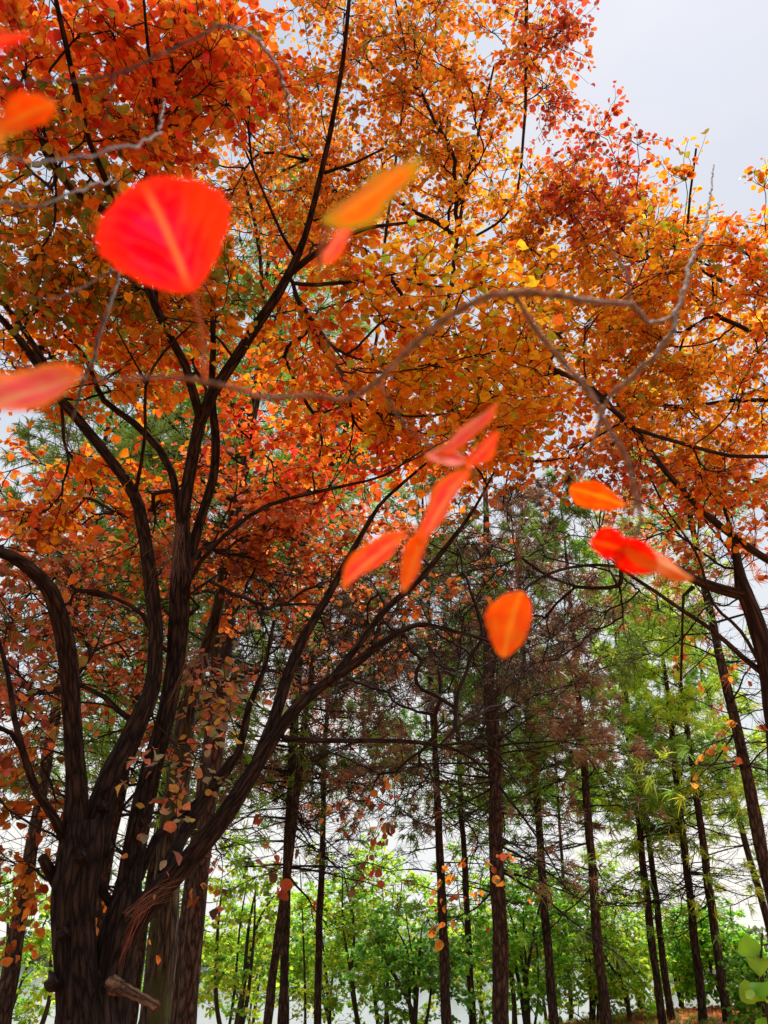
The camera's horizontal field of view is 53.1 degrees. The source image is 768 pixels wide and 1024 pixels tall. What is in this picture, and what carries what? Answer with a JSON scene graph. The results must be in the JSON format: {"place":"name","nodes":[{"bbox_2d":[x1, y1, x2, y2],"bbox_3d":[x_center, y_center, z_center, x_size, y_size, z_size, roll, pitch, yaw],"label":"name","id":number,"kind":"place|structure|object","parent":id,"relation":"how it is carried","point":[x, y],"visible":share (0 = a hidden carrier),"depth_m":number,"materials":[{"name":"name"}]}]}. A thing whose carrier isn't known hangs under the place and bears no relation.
{"place":"outdoors","nodes":[
{"label":"outdoors","id":0,"kind":"place"},
{"bbox_2d":[0,179,121,452],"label":"overhanging branch","id":1,"kind":"object","parent":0,"point":[83,378],"visible":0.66,"depth_m":0.81,"materials":[{"name":"brown wood"}]},
{"bbox_2d":[0,92,165,165],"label":"overhanging branch","id":2,"kind":"object","parent":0,"point":[21,111],"visible":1,"depth_m":0.33,"materials":[{"name":"grey plant"}]},
{"bbox_2d":[0,24,292,143],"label":"overhanging branch","id":3,"kind":"object","parent":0,"point":[8,40],"visible":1,"depth_m":0.60,"materials":[{"name":"brown plant"}]},
{"bbox_2d":[0,155,714,657],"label":"overhanging branch","id":4,"kind":"object","parent":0,"point":[164,233],"visible":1,"depth_m":0.43,"materials":[{"name":"red plant"}]},
{"bbox_2d":[0,967,737,1023],"bbox_3d":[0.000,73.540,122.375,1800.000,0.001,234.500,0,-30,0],"label":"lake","id":5,"kind":"structure","parent":0,"point":[459,1012],"depth_m":43.22,"materials":[{"name":"grey liquid"}]},
{"bbox_2d":[0,924,767,966],"bbox_3d":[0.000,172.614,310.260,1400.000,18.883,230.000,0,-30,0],"label":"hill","id":6,"kind":"structure","parent":0,"point":[403,937],"depth_m":268.45,"materials":[{"name":"green plant"}]},
{"bbox_2d":[0,925,767,966],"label":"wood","id":7,"kind":"object","parent":6,"relation":"on","point":[754,929],"visible":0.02,"depth_m":210.17,"materials":[{"name":"green plant"}]},
{"bbox_2d":[0,0,767,941],"label":"sky","id":8,"kind":"structure","parent":0,"point":[686,68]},
{"bbox_2d":[559,1001,757,1023],"bbox_3d":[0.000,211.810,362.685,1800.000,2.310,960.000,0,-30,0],"label":"ground","id":9,"kind":"structure","parent":0,"point":[639,1020],"depth_m":15.63,"materials":[{"name":"green plant"}]},
{"bbox_2d":[0,871,54,1023],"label":"tree","id":10,"kind":"object","parent":9,"relation":"on","point":[23,1000],"visible":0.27,"depth_m":18.03,"materials":[{"name":"green plant"}]},
{"bbox_2d":[14,898,54,1023],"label":"tree","id":11,"kind":"object","parent":9,"relation":"on","point":[43,1011],"visible":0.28,"depth_m":15.29,"materials":[{"name":"green plant"}]},
{"bbox_2d":[0,297,208,1023],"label":"pine tree","id":12,"kind":"object","parent":9,"relation":"on","point":[9,977],"visible":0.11,"depth_m":11.43,"materials":[{"name":"green plant"}]},
{"bbox_2d":[1,485,231,897],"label":"tree","id":13,"kind":"object","parent":9,"relation":"on","point":[116,851],"visible":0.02,"depth_m":16.01,"materials":[{"name":"brown plant"}]},
{"bbox_2d":[23,412,277,1023],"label":"pine tree","id":14,"kind":"object","parent":9,"relation":"on","point":[138,972],"visible":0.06,"depth_m":13.27,"materials":[{"name":"brown plant"}]},
{"bbox_2d":[0,335,311,965],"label":"tree","id":15,"kind":"object","parent":9,"relation":"on","point":[21,783],"visible":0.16,"depth_m":10.98,"materials":[{"name":"red plant"}]},
{"bbox_2d":[138,872,206,1023],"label":"tree","id":16,"kind":"object","parent":9,"relation":"on","point":[146,944],"visible":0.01,"depth_m":19.11,"materials":[{"name":"brown plant"}]},
{"bbox_2d":[143,910,242,1018],"bbox_3d":[-5.151,12.370,20.573,2.750,3.296,2.176,0,-30,0],"label":"tree","id":17,"kind":"object","parent":9,"relation":"on","point":[204,979],"visible":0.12,"depth_m":20.63,"materials":[{"name":"green plant"}]},
{"bbox_2d":[11,138,413,1023],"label":"pine tree","id":18,"kind":"object","parent":9,"relation":"on","point":[189,976],"visible":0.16,"depth_m":8.66,"materials":[{"name":"green plant"}]},
{"bbox_2d":[74,275,369,1023],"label":"pine tree","id":19,"kind":"object","parent":9,"relation":"on","point":[185,898],"visible":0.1,"depth_m":10.54,"materials":[{"name":"green plant"}]},
{"bbox_2d":[179,831,296,1023],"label":"tree","id":20,"kind":"object","parent":9,"relation":"on","point":[210,945],"visible":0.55,"depth_m":14.74,"materials":[{"name":"green plant"}]},
{"bbox_2d":[204,845,297,1023],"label":"tree","id":21,"kind":"object","parent":9,"relation":"on","point":[243,1009],"visible":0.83,"depth_m":13.90,"materials":[{"name":"green plant"}]},
{"bbox_2d":[202,893,301,1023],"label":"tree","id":22,"kind":"object","parent":9,"relation":"on","point":[240,958],"visible":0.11,"depth_m":22.02,"materials":[{"name":"green plant"}]},
{"bbox_2d":[130,341,443,1023],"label":"pine tree","id":23,"kind":"object","parent":9,"relation":"on","point":[283,988],"visible":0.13,"depth_m":12.97,"materials":[{"name":"brown plant"}]},
{"bbox_2d":[231,873,345,1023],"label":"tree","id":24,"kind":"object","parent":9,"relation":"on","point":[297,996],"visible":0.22,"depth_m":19.51,"materials":[{"name":"green plant"}]},
{"bbox_2d":[0,0,605,1023],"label":"autumn tree","id":25,"kind":"object","parent":9,"relation":"on","point":[88,982],"visible":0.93,"depth_m":4.35,"materials":[{"name":"orange plant"}]},
{"bbox_2d":[118,893,154,975],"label":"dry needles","id":26,"kind":"object","parent":25,"relation":"on","point":[127,939],"visible":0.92,"depth_m":3.32,"materials":[{"name":"brown plant"}]},
{"bbox_2d":[123,877,184,920],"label":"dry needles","id":27,"kind":"object","parent":25,"relation":"hanging from","point":[145,894],"visible":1,"depth_m":3.34,"materials":[{"name":"brown plant"}]},
{"bbox_2d":[145,523,193,596],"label":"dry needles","id":28,"kind":"object","parent":25,"relation":"hanging from","point":[176,536],"visible":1,"depth_m":4.20,"materials":[{"name":"brown plant"}]},
{"bbox_2d":[165,641,217,719],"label":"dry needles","id":29,"kind":"object","parent":25,"relation":"hanging from","point":[199,651],"visible":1,"depth_m":4.06,"materials":[{"name":"brown plant"}]},
{"bbox_2d":[271,841,345,1023],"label":"tree","id":30,"kind":"object","parent":9,"relation":"on","point":[335,959],"visible":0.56,"depth_m":16.50,"materials":[{"name":"green plant"}]},
{"bbox_2d":[183,344,435,1023],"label":"pine tree","id":31,"kind":"object","parent":9,"relation":"on","point":[273,970],"visible":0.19,"depth_m":12.28,"materials":[{"name":"brown plant"}]},
{"bbox_2d":[259,871,388,1023],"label":"tree","id":32,"kind":"object","parent":9,"relation":"on","point":[338,1009],"visible":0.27,"depth_m":18.80,"materials":[{"name":"green plant"}]},
{"bbox_2d":[256,577,406,1023],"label":"pine tree","id":33,"kind":"object","parent":9,"relation":"on","point":[318,971],"visible":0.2,"depth_m":14.73,"materials":[{"name":"brown plant"}]},
{"bbox_2d":[102,0,599,1023],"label":"autumn tree","id":34,"kind":"object","parent":9,"relation":"on","point":[402,90],"visible":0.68,"depth_m":6.35,"materials":[{"name":"orange plant"}]},
{"bbox_2d":[312,847,408,1023],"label":"tree","id":35,"kind":"object","parent":9,"relation":"on","point":[333,1000],"visible":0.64,"depth_m":17.32,"materials":[{"name":"green plant"}]},
{"bbox_2d":[311,832,474,1023],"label":"tree","id":36,"kind":"object","parent":9,"relation":"on","point":[419,880],"visible":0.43,"depth_m":18.27,"materials":[{"name":"green plant"}]},
{"bbox_2d":[340,897,481,1023],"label":"tree","id":37,"kind":"object","parent":9,"relation":"on","point":[424,981],"visible":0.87,"depth_m":14.41,"materials":[{"name":"green plant"}]},
{"bbox_2d":[362,442,524,1023],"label":"pine tree","id":38,"kind":"object","parent":9,"relation":"on","point":[445,1002],"visible":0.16,"depth_m":14.07,"materials":[{"name":"brown plant"}]},
{"bbox_2d":[373,564,531,1023],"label":"pine tree","id":39,"kind":"object","parent":9,"relation":"on","point":[470,985],"visible":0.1,"depth_m":16.11,"materials":[{"name":"brown plant"}]},
{"bbox_2d":[422,840,521,1023],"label":"tree","id":40,"kind":"object","parent":9,"relation":"on","point":[478,986],"visible":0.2,"depth_m":19.99,"materials":[{"name":"green plant"}]},
{"bbox_2d":[324,384,651,1023],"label":"pine tree","id":41,"kind":"object","parent":9,"relation":"on","point":[500,959],"visible":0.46,"depth_m":10.88,"materials":[{"name":"brown plant"}]},
{"bbox_2d":[460,839,543,1023],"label":"tree","id":42,"kind":"object","parent":9,"relation":"on","point":[513,1002],"visible":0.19,"depth_m":17.17,"materials":[{"name":"green plant"}]},
{"bbox_2d":[457,858,590,1023],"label":"tree","id":43,"kind":"object","parent":9,"relation":"on","point":[526,991],"visible":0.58,"depth_m":15.49,"materials":[{"name":"green plant"}]},
{"bbox_2d":[507,876,581,1022],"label":"tree","id":44,"kind":"object","parent":9,"relation":"on","point":[545,1013],"visible":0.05,"depth_m":20.34,"materials":[{"name":"green plant"}]},
{"bbox_2d":[454,481,656,1023],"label":"pine tree","id":45,"kind":"object","parent":9,"relation":"on","point":[550,986],"visible":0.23,"depth_m":14.35,"materials":[{"name":"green plant"}]},
{"bbox_2d":[506,647,605,1020],"bbox_3d":[4.531,7.746,19.624,2.982,9.004,2.666,0,-30,0],"label":"pine tree","id":46,"kind":"object","parent":9,"relation":"on","point":[562,869],"visible":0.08,"depth_m":19.79,"materials":[{"name":"green plant"}]},
{"bbox_2d":[474,467,676,1023],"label":"pine tree","id":47,"kind":"object","parent":9,"relation":"on","point":[605,1014],"visible":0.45,"depth_m":14.14,"materials":[{"name":"green plant"}]},
{"bbox_2d":[399,80,767,788],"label":"autumn tree","id":48,"kind":"object","parent":9,"relation":"on","point":[681,376],"visible":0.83,"depth_m":5.98,"materials":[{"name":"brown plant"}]},
{"bbox_2d":[512,858,667,1023],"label":"tree","id":49,"kind":"object","parent":9,"relation":"on","point":[593,1004],"visible":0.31,"depth_m":17.05,"materials":[{"name":"green plant"}]},
{"bbox_2d":[563,905,675,1020],"bbox_3d":[5.052,9.655,16.381,2.261,2.342,1.844,-18,-34,28],"label":"tree","id":50,"kind":"object","parent":9,"relation":"on","point":[621,989],"visible":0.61,"depth_m":16.20,"materials":[{"name":"green plant"}]},
{"bbox_2d":[563,590,701,1020],"bbox_3d":[5.580,5.904,17.450,3.235,9.577,2.926,25,-39,-37],"label":"pine tree","id":51,"kind":"object","parent":9,"relation":"on","point":[670,1012],"visible":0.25,"depth_m":16.36,"materials":[{"name":"green plant"}]},
{"bbox_2d":[602,864,662,1008],"bbox_3d":[6.118,10.687,19.266,1.925,3.387,1.833,0,-30,0],"label":"tree","id":52,"kind":"object","parent":9,"relation":"on","point":[638,996],"visible":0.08,"depth_m":18.97,"materials":[{"name":"green plant"}]},
{"bbox_2d":[531,1008,738,1023],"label":"grass","id":53,"kind":"structure","parent":9,"relation":"on","point":[677,1020],"depth_m":15.61,"materials":[{"name":"green plant"}]},
{"bbox_2d":[563,543,727,1023],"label":"pine tree","id":54,"kind":"object","parent":9,"relation":"on","point":[660,1006],"visible":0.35,"depth_m":15.71,"materials":[{"name":"green plant"}]},
{"bbox_2d":[633,901,715,1007],"bbox_3d":[7.361,10.926,19.026,2.059,2.565,2.039,0,-30,0],"label":"tree","id":55,"kind":"object","parent":9,"relation":"on","point":[676,982],"visible":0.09,"depth_m":18.80,"materials":[{"name":"green plant"}]},
{"bbox_2d":[583,342,767,905],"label":"pine tree","id":56,"kind":"object","parent":9,"relation":"on","point":[754,812],"visible":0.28,"depth_m":11.25,"materials":[{"name":"green plant"}]},
{"bbox_2d":[600,573,761,1023],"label":"pine tree","id":57,"kind":"object","parent":9,"relation":"on","point":[699,980],"visible":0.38,"depth_m":15.89,"materials":[{"name":"green plant"}]},
{"bbox_2d":[603,513,767,1021],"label":"pine tree","id":58,"kind":"object","parent":9,"relation":"on","point":[719,971],"visible":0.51,"depth_m":15.34,"materials":[{"name":"green plant"}]},
{"bbox_2d":[641,612,767,936],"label":"pine tree","id":59,"kind":"object","parent":9,"relation":"on","point":[748,855],"visible":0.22,"depth_m":17.47,"materials":[{"name":"green plant"}]},
{"bbox_2d":[647,897,767,1007],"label":"tree","id":60,"kind":"object","parent":9,"relation":"on","point":[682,952],"visible":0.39,"depth_m":17.14,"materials":[{"name":"green plant"}]},
{"bbox_2d":[717,953,767,1023],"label":"tree","id":61,"kind":"object","parent":9,"relation":"on","point":[745,1012],"visible":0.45,"depth_m":12.63,"materials":[{"name":"green plant"}]},
{"bbox_2d":[737,933,767,1023],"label":"leafy sapling","id":62,"kind":"object","parent":9,"relation":"on","point":[749,948],"visible":1,"depth_m":2.36,"materials":[{"name":"green plant"}]}
]}

